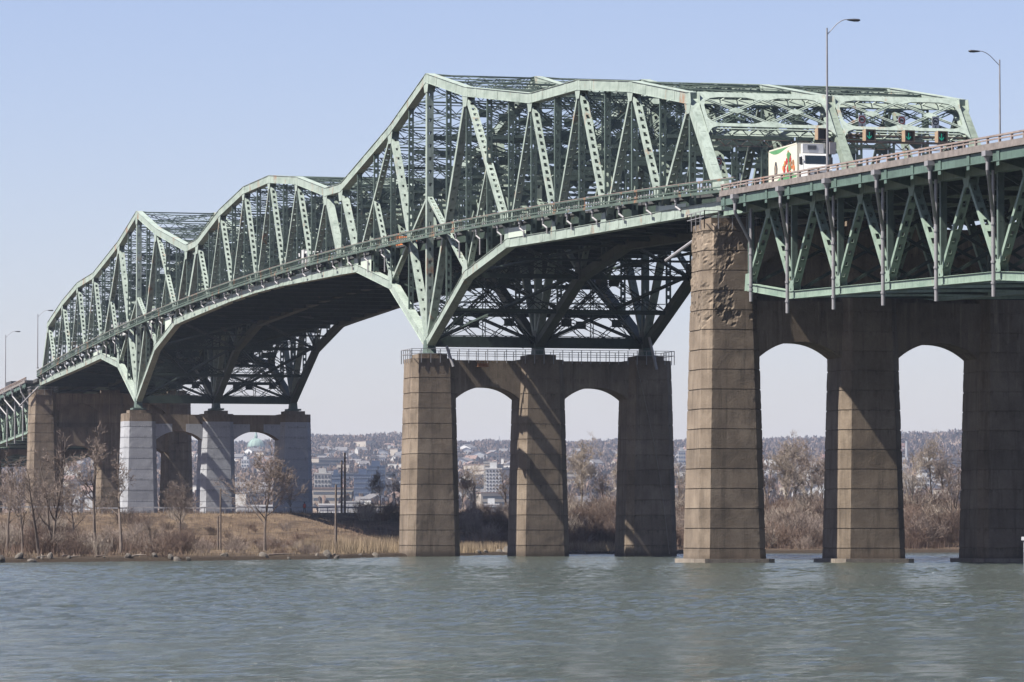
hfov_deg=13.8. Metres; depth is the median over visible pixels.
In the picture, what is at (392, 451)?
house
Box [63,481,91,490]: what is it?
house
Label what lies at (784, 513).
bush
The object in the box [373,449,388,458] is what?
house
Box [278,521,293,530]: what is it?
bush
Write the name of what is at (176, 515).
bush
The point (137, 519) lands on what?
bush
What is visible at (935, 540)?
bush
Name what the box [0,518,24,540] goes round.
bush
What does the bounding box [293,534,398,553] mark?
reeds
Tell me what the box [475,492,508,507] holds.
house
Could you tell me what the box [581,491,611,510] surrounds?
bush
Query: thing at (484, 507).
bush
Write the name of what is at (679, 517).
bush
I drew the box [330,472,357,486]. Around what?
house
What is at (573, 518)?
bush
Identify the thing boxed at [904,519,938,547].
bush
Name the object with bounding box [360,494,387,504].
house
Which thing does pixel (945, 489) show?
house
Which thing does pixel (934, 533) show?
bush
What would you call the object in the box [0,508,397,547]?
undergrowth
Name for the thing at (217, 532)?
utility pole
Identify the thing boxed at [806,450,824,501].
bare tree
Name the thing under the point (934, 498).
bush
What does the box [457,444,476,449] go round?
house
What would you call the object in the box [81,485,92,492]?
house
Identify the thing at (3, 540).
bush
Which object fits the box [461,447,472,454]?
house
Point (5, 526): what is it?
bush
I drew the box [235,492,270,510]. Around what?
house
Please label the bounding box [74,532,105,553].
bush
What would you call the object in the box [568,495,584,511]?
bush
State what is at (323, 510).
warehouse
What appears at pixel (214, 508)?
roadside guard rail
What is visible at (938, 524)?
bush
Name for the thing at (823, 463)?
bare tree
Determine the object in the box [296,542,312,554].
bush
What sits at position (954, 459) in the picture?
house
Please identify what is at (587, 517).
bush
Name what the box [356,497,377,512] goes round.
bush
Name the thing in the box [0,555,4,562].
rock
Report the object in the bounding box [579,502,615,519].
bush
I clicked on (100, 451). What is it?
bare tree
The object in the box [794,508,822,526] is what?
bush
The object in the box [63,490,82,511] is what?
house
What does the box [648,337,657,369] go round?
drain pipe
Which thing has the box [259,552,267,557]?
rock
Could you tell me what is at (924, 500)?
bush
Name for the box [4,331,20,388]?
street lamp
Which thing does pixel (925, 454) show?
bare tree
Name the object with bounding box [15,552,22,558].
rock
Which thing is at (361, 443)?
house
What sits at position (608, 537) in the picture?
bush
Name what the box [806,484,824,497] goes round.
house
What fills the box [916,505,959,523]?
bush
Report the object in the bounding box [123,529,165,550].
bush
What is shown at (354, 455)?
house
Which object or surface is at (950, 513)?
bush
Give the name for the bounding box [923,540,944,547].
bush
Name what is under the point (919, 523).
bush
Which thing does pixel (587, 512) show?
bush
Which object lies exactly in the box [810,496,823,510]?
bush
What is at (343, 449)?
house
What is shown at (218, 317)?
cantilever bridge
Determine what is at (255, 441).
domed church
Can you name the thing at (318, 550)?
bush
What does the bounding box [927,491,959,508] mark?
bush
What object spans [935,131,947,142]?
lane signal
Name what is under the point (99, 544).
bush
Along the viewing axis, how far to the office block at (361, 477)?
2648.67 m
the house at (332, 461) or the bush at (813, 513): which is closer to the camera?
the bush at (813, 513)
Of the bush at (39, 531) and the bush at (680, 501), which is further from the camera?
the bush at (680, 501)
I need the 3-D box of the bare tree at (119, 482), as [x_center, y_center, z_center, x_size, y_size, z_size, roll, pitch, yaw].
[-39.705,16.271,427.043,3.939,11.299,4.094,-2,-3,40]
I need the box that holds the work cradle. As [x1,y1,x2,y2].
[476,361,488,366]
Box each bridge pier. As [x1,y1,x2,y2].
[0,416,93,511]
[25,386,192,512]
[119,410,312,512]
[399,348,676,556]
[675,210,1023,562]
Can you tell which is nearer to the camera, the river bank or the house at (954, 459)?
the river bank
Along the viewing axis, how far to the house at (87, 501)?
2622.92 m
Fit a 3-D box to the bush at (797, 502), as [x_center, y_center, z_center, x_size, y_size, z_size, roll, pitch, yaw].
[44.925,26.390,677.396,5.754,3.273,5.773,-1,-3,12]
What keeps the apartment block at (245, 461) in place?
on the hillside
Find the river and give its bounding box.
[0,553,1023,681]
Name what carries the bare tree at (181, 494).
on the river bank
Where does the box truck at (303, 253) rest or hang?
on the cantilever bridge
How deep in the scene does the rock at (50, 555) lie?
387.16 m
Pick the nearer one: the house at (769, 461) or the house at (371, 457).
the house at (769, 461)
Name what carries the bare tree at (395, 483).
on the river bank
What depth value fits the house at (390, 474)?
3659.38 m
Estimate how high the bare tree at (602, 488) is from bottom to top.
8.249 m
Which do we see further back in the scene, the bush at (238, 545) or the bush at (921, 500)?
the bush at (921, 500)
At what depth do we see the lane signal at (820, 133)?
386.85 m
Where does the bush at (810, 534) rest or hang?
on the river bank
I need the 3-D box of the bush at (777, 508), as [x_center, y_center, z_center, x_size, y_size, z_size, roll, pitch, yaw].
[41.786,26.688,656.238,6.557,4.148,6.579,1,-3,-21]
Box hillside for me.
[2,437,961,512]
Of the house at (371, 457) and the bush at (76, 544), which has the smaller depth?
the bush at (76, 544)
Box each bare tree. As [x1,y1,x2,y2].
[0,445,26,550]
[0,456,51,549]
[13,461,48,554]
[29,429,80,538]
[50,475,110,532]
[58,420,116,538]
[94,448,135,552]
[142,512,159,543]
[161,473,203,539]
[211,439,309,550]
[284,488,293,512]
[365,468,399,512]
[384,470,399,511]
[458,458,485,511]
[458,467,474,509]
[494,462,509,506]
[566,432,604,503]
[592,466,612,503]
[605,444,617,491]
[674,457,685,507]
[762,448,778,505]
[766,433,808,500]
[772,430,817,496]
[795,447,823,499]
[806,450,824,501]
[812,458,824,483]
[902,453,929,505]
[906,429,954,497]
[929,442,958,493]
[940,449,960,515]
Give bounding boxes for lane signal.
[815,128,825,139]
[862,129,875,140]
[902,130,914,141]
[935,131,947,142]
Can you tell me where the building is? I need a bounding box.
[483,498,497,508]
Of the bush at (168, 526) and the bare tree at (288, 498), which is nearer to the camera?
the bush at (168, 526)
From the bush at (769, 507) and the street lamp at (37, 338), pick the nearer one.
the bush at (769, 507)
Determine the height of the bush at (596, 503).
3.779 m
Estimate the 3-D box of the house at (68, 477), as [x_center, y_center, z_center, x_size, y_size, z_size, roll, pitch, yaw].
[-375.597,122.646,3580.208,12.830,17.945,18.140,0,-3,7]
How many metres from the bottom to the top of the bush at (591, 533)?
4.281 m
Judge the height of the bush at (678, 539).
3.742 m
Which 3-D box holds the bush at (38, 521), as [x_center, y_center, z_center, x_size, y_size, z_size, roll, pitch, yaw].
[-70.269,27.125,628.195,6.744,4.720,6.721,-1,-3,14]
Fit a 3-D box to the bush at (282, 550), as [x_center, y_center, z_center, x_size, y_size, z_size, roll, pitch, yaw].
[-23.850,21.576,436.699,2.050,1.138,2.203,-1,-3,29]
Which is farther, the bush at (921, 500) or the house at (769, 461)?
the house at (769, 461)
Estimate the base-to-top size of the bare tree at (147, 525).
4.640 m
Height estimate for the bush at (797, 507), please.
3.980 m
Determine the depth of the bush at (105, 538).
453.43 m
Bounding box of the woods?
[1,428,962,512]
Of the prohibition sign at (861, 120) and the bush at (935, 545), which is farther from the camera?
the bush at (935, 545)
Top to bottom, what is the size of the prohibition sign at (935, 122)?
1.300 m
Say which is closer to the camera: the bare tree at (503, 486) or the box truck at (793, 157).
the box truck at (793, 157)
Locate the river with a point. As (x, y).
(805, 617)
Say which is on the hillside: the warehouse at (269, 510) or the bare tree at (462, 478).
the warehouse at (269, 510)
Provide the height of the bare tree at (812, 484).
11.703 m
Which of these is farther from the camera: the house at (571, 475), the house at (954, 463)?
the house at (954, 463)
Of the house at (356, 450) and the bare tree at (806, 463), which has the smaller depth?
the bare tree at (806, 463)
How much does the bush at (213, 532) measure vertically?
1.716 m
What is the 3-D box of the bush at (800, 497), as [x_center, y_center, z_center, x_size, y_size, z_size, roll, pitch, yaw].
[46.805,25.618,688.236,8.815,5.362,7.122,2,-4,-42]
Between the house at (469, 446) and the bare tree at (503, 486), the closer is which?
the bare tree at (503, 486)
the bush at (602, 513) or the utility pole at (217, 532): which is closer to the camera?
the utility pole at (217, 532)
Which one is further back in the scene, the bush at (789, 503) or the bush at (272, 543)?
the bush at (789, 503)
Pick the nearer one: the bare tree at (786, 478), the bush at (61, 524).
the bush at (61, 524)
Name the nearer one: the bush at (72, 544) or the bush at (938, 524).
the bush at (72, 544)
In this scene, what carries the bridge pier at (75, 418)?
on the river bank
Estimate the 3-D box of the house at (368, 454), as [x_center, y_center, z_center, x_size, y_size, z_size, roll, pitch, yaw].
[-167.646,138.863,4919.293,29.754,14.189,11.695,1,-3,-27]
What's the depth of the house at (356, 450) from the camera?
5185.35 m
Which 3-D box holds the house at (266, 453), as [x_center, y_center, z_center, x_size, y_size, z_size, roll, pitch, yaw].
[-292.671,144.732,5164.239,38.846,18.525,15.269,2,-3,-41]
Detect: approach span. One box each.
[0,377,182,466]
[716,129,1023,312]
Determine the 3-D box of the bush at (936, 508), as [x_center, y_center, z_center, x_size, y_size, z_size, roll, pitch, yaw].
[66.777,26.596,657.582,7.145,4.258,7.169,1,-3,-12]
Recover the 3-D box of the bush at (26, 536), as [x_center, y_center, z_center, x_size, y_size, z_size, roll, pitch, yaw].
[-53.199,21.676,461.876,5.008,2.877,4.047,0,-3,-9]
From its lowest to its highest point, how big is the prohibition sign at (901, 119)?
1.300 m
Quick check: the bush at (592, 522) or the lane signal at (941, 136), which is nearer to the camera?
the lane signal at (941, 136)
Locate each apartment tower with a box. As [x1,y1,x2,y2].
[314,468,331,486]
[332,470,340,486]
[678,447,685,466]
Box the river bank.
[0,512,958,562]
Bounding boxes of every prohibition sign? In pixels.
[716,157,721,169]
[858,115,865,126]
[898,116,904,124]
[932,116,938,127]
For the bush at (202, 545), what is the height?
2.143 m
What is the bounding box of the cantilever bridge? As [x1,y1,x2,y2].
[36,73,1000,410]
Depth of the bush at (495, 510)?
657.50 m
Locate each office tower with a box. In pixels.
[484,462,496,491]
[485,463,501,491]
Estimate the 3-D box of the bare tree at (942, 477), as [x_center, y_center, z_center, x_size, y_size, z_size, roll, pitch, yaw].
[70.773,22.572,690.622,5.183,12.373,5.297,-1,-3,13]
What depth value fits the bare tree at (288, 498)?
689.47 m
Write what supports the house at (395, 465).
on the hillside
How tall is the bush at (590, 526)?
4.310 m
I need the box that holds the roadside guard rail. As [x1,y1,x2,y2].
[0,506,398,513]
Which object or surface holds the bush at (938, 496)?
on the river bank
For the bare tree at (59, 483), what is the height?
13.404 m
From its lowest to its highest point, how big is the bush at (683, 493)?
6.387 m
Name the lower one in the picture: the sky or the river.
the river
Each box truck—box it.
[6,381,21,385]
[109,322,126,338]
[298,249,325,270]
[769,143,832,181]
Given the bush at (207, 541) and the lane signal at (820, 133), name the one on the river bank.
the bush at (207, 541)
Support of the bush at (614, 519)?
on the river bank
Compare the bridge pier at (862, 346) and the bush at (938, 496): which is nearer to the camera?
the bridge pier at (862, 346)
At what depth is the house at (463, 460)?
4508.84 m
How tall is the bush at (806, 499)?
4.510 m
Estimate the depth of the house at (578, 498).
2505.66 m
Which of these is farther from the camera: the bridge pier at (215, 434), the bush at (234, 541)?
the bridge pier at (215, 434)
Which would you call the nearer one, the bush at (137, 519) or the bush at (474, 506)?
the bush at (137, 519)
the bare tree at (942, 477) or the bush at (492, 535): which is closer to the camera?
the bush at (492, 535)
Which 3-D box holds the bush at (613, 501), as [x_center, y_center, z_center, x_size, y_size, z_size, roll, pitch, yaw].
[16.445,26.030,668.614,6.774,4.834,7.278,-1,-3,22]
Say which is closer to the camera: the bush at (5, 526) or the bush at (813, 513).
the bush at (5, 526)
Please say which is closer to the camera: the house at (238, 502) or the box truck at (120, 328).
the box truck at (120, 328)
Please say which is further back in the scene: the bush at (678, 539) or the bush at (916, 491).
the bush at (916, 491)
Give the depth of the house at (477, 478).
3560.62 m
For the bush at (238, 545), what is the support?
on the river bank
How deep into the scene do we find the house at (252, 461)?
4610.02 m
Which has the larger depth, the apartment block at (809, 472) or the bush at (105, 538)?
the apartment block at (809, 472)
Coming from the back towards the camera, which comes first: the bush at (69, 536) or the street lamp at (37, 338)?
the street lamp at (37, 338)
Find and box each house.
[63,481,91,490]
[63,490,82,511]
[64,475,76,480]
[67,470,93,478]
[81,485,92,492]
[84,493,92,509]
[234,454,248,459]
[235,458,253,465]
[235,482,251,491]
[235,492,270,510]
[244,448,260,453]
[251,487,271,491]
[256,452,273,455]
[311,457,343,466]
[312,463,329,468]
[312,487,382,508]
[328,449,339,455]
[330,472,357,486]
[335,447,348,456]
[337,464,359,470]
[346,453,358,458]
[353,441,375,449]
[354,447,367,453]
[355,496,363,500]
[356,454,381,458]
[357,461,369,466]
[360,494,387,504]
[362,456,378,459]
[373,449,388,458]
[377,455,385,460]
[386,472,397,476]
[388,463,400,468]
[390,448,401,455]
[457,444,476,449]
[458,458,468,464]
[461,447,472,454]
[461,475,483,482]
[464,464,503,473]
[465,455,479,461]
[469,451,487,458]
[471,483,508,489]
[474,470,509,482]
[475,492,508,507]
[486,452,499,459]
[566,469,598,482]
[567,477,575,484]
[568,496,590,504]
[588,459,602,466]
[764,459,784,465]
[779,486,810,494]
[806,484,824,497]
[932,457,960,460]
[933,488,960,501]
[934,460,960,469]
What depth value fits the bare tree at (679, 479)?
698.64 m
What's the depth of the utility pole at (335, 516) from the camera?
469.50 m
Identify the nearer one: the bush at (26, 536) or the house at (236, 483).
the bush at (26, 536)
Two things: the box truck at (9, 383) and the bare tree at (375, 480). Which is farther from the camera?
the box truck at (9, 383)
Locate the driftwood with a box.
[268,551,294,555]
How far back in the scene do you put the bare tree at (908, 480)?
670.62 m
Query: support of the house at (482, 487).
on the hillside
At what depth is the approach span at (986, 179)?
337.81 m
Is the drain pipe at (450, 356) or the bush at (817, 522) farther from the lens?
the bush at (817, 522)
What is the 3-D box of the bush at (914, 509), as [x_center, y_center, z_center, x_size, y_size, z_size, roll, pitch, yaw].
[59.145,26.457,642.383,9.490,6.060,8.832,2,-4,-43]
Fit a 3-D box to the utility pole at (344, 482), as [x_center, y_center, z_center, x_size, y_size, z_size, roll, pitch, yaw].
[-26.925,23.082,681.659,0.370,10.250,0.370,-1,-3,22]
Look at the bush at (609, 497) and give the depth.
685.24 m
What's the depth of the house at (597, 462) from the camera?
4611.45 m
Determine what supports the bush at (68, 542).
on the river bank
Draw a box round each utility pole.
[217,516,218,549]
[219,488,220,549]
[334,485,336,550]
[340,460,342,512]
[344,452,345,512]
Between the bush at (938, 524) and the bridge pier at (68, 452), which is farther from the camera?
the bridge pier at (68, 452)
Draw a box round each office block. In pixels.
[354,469,372,499]
[366,460,385,494]
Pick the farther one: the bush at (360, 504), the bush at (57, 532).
the bush at (360, 504)
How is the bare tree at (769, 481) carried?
on the river bank
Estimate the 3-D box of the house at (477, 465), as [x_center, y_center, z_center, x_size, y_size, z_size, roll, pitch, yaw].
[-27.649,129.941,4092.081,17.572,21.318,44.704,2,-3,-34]
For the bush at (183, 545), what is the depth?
437.15 m
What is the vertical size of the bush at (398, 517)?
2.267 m
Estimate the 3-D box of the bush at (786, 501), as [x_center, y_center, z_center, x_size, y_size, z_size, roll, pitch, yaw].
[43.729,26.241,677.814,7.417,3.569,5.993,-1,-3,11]
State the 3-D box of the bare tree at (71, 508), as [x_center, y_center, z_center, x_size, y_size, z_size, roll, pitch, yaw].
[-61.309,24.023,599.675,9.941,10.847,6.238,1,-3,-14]
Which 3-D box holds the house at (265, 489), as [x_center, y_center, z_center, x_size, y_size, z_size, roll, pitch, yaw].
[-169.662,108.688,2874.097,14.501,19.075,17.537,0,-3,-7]
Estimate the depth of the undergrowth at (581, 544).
617.82 m
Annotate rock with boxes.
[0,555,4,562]
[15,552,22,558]
[27,559,36,562]
[46,552,52,558]
[168,554,173,559]
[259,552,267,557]
[322,550,331,556]
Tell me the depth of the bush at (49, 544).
407.70 m
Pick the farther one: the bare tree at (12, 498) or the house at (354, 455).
the house at (354, 455)
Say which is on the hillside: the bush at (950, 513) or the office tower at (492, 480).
the office tower at (492, 480)
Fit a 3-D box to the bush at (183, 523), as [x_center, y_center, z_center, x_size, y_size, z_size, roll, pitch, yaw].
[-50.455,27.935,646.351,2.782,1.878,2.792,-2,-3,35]
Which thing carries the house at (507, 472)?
on the hillside
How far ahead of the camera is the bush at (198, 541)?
524.42 m
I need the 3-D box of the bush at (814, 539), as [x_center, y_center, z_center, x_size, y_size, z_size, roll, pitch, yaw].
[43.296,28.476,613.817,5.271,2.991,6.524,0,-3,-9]
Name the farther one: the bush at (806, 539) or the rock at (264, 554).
the bush at (806, 539)
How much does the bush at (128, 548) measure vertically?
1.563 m
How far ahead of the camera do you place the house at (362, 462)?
4303.54 m
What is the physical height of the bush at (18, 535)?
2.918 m
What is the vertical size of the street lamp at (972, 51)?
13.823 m
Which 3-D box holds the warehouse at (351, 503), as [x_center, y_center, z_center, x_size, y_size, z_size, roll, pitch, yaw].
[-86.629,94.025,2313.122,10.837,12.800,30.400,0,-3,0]
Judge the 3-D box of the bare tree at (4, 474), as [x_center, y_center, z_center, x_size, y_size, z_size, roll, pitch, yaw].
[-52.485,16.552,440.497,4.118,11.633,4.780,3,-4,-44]
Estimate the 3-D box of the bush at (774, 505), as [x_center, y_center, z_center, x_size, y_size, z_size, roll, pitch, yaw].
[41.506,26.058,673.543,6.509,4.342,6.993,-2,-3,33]
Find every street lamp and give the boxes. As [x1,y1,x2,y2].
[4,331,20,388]
[37,310,52,368]
[825,19,859,169]
[968,50,1000,133]
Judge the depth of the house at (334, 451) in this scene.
5032.70 m
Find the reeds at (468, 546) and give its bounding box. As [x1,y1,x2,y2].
[459,539,614,553]
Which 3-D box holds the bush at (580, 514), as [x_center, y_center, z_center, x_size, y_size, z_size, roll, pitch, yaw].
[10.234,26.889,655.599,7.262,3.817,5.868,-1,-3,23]
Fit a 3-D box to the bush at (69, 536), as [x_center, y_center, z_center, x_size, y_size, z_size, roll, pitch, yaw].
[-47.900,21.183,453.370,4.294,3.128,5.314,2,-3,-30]
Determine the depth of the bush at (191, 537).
535.06 m
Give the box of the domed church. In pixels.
[247,432,264,449]
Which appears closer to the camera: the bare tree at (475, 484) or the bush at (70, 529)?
the bush at (70, 529)
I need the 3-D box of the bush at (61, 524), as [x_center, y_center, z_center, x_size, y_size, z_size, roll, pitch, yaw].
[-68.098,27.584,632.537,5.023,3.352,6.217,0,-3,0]
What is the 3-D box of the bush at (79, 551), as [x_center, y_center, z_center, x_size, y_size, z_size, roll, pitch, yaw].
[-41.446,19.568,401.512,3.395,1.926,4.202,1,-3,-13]
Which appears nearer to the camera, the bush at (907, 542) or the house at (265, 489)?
the bush at (907, 542)
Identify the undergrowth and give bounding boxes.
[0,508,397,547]
[0,540,200,556]
[327,505,958,550]
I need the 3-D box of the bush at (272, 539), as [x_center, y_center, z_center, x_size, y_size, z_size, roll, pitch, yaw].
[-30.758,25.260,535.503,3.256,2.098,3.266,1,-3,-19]
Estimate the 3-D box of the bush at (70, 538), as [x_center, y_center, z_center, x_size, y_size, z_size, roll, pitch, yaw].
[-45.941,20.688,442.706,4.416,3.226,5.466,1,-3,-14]
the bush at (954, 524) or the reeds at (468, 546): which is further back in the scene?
the bush at (954, 524)
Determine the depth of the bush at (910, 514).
638.82 m
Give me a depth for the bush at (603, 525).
622.97 m
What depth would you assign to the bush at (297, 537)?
623.20 m
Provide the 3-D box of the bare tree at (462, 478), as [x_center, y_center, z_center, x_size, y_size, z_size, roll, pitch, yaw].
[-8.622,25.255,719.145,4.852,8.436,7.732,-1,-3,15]
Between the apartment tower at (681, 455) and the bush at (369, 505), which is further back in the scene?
the apartment tower at (681, 455)
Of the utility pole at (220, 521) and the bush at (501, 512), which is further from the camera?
the bush at (501, 512)
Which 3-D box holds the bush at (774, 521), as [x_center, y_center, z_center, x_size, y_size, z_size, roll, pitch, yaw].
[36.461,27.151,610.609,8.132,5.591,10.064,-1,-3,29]
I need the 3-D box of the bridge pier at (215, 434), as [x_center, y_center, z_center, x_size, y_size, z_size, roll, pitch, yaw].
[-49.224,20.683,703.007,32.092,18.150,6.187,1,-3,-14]
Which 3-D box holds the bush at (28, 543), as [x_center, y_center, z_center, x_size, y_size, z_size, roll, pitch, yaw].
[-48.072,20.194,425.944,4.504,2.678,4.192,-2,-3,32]
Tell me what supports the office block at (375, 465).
on the hillside
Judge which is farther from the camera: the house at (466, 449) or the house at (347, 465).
the house at (466, 449)
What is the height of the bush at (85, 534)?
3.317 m
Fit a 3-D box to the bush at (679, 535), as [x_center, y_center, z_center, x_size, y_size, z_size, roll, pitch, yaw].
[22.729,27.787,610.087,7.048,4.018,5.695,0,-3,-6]
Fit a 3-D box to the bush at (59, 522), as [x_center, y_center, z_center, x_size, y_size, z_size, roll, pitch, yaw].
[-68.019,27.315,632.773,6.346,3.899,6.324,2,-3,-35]
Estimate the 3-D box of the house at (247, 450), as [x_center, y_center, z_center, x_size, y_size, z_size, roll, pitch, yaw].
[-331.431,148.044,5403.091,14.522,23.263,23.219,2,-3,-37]
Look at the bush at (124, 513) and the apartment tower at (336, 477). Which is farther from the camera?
the apartment tower at (336, 477)
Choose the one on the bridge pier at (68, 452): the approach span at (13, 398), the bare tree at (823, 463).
the approach span at (13, 398)
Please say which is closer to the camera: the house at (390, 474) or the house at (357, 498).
the house at (357, 498)
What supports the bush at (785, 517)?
on the river bank
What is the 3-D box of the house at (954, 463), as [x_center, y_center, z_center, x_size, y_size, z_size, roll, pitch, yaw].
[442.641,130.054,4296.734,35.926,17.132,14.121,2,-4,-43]
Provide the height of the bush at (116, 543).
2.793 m
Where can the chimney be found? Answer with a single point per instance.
(906, 448)
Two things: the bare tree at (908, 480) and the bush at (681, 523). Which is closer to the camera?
the bush at (681, 523)
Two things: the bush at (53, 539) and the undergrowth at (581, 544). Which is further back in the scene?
the undergrowth at (581, 544)
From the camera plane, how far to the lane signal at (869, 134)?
387.98 m
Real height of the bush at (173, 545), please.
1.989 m
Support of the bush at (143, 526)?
on the river bank
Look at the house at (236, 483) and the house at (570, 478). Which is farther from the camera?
the house at (570, 478)
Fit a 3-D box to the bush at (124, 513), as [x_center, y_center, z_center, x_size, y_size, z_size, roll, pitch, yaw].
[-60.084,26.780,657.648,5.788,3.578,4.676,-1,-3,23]
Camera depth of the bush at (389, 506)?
681.81 m
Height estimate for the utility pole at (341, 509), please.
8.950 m
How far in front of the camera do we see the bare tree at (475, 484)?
720.08 m
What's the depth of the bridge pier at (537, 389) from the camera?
491.49 m
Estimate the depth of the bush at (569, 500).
671.61 m
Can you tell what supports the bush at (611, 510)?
on the river bank
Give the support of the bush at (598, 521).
on the river bank
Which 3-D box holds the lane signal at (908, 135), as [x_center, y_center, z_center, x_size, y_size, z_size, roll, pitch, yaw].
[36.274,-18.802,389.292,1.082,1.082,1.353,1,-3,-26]
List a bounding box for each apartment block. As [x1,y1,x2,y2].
[241,456,249,471]
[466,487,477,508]
[806,462,818,482]
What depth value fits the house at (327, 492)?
2661.97 m
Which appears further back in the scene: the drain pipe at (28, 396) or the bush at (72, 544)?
the drain pipe at (28, 396)
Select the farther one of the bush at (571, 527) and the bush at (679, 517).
the bush at (679, 517)
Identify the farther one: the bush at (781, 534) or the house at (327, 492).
the house at (327, 492)
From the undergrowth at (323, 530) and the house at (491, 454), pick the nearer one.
the undergrowth at (323, 530)
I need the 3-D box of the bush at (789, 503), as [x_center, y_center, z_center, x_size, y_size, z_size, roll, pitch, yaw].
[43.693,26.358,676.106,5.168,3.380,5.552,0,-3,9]
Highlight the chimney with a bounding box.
[905,441,907,456]
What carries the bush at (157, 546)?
on the river bank
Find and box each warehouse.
[237,505,272,512]
[318,504,343,512]
[343,501,363,512]
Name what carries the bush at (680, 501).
on the river bank
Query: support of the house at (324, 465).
on the hillside
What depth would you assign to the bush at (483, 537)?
604.59 m
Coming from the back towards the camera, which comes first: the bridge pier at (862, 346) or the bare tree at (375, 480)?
the bare tree at (375, 480)
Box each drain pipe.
[19,386,38,406]
[445,345,454,366]
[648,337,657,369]
[664,240,691,261]
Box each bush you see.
[0,518,19,531]
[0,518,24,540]
[0,520,25,549]
[5,528,38,547]
[9,519,66,542]
[10,529,32,549]
[15,532,54,552]
[18,514,52,531]
[25,531,67,554]
[41,514,76,532]
[41,526,81,537]
[41,531,63,550]
[44,526,88,550]
[45,515,71,532]
[55,526,96,543]
[56,536,83,551]
[57,538,90,553]
[58,540,93,556]
[59,523,80,532]
[59,537,83,553]
[67,525,92,542]
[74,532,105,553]
[76,529,116,554]
[86,532,126,548]
[92,531,132,552]
[106,503,140,523]
[106,518,148,550]
[112,542,135,552]
[121,510,153,528]
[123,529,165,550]
[131,523,152,533]
[133,531,176,556]
[155,525,171,538]
[157,520,175,529]
[158,527,196,542]
[161,536,186,551]
[164,508,189,519]
[164,524,201,546]
[171,539,196,553]
[172,524,197,539]
[174,521,189,528]
[190,535,213,552]
[191,535,213,547]
[195,534,219,547]
[205,525,219,534]
[220,533,253,553]
[222,534,247,549]
[255,540,269,547]
[257,535,277,548]
[263,534,278,547]
[272,546,289,554]
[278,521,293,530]
[291,531,309,540]
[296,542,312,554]
[309,543,321,553]
[348,500,380,518]
[353,502,378,520]
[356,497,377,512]
[370,510,390,520]
[378,499,399,519]
[378,501,399,510]
[391,508,399,520]
[463,499,487,516]
[464,507,482,519]
[469,521,506,544]
[476,505,495,516]
[477,501,492,511]
[479,502,507,522]
[485,530,507,543]
[492,503,507,521]
[495,503,508,520]
[567,484,589,517]
[568,494,589,509]
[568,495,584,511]
[568,499,610,523]
[568,507,599,521]
[568,511,587,530]
[568,515,596,540]
[568,523,595,543]
[569,520,612,545]
[570,499,612,523]
[575,512,602,524]
[575,516,605,533]
[577,517,615,544]
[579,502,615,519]
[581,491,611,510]
[582,496,615,508]
[585,524,614,546]
[589,520,613,533]
[592,489,616,512]
[594,515,613,526]
[596,495,615,518]
[603,507,615,526]
[604,502,615,518]
[675,482,684,504]
[675,494,684,510]
[676,507,684,527]
[676,510,684,536]
[676,526,683,545]
[676,527,683,544]
[764,494,790,511]
[764,501,782,517]
[764,510,782,521]
[765,501,796,519]
[765,504,804,518]
[765,505,823,545]
[765,514,794,545]
[765,520,806,547]
[765,526,779,547]
[766,494,801,507]
[773,497,799,508]
[773,512,791,524]
[777,485,814,501]
[780,497,810,507]
[781,487,823,507]
[783,502,814,515]
[784,522,822,547]
[793,491,823,510]
[793,499,823,518]
[793,535,814,548]
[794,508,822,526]
[798,531,822,546]
[799,510,822,533]
[802,496,822,514]
[808,513,822,537]
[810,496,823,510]
[902,489,926,513]
[904,485,937,500]
[904,489,934,516]
[904,492,931,513]
[904,501,933,520]
[904,503,925,519]
[904,504,922,524]
[904,504,928,526]
[904,513,950,543]
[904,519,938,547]
[905,535,921,548]
[907,523,952,544]
[908,512,959,538]
[913,505,959,527]
[915,493,960,514]
[916,489,955,511]
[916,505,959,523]
[922,501,959,520]
[922,531,945,546]
[923,488,959,502]
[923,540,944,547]
[925,496,959,515]
[925,509,959,542]
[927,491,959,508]
[935,525,958,545]
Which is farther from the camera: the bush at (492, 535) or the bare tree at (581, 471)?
the bare tree at (581, 471)
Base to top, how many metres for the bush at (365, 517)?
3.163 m
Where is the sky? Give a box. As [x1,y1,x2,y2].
[0,0,1023,442]
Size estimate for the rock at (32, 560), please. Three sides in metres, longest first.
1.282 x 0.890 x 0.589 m
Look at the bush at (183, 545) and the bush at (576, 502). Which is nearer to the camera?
the bush at (183, 545)
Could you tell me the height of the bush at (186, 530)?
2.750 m
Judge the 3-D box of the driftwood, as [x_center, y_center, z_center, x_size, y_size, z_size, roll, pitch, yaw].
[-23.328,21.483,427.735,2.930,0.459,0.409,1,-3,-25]
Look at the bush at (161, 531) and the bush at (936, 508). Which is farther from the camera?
the bush at (936, 508)
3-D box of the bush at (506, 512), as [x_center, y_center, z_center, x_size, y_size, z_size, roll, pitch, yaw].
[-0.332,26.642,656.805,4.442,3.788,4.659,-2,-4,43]
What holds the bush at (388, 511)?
on the river bank
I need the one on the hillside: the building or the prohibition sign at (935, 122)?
the building
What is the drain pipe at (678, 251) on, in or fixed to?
attached to the bridge pier at (862, 346)
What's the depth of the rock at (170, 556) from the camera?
402.72 m

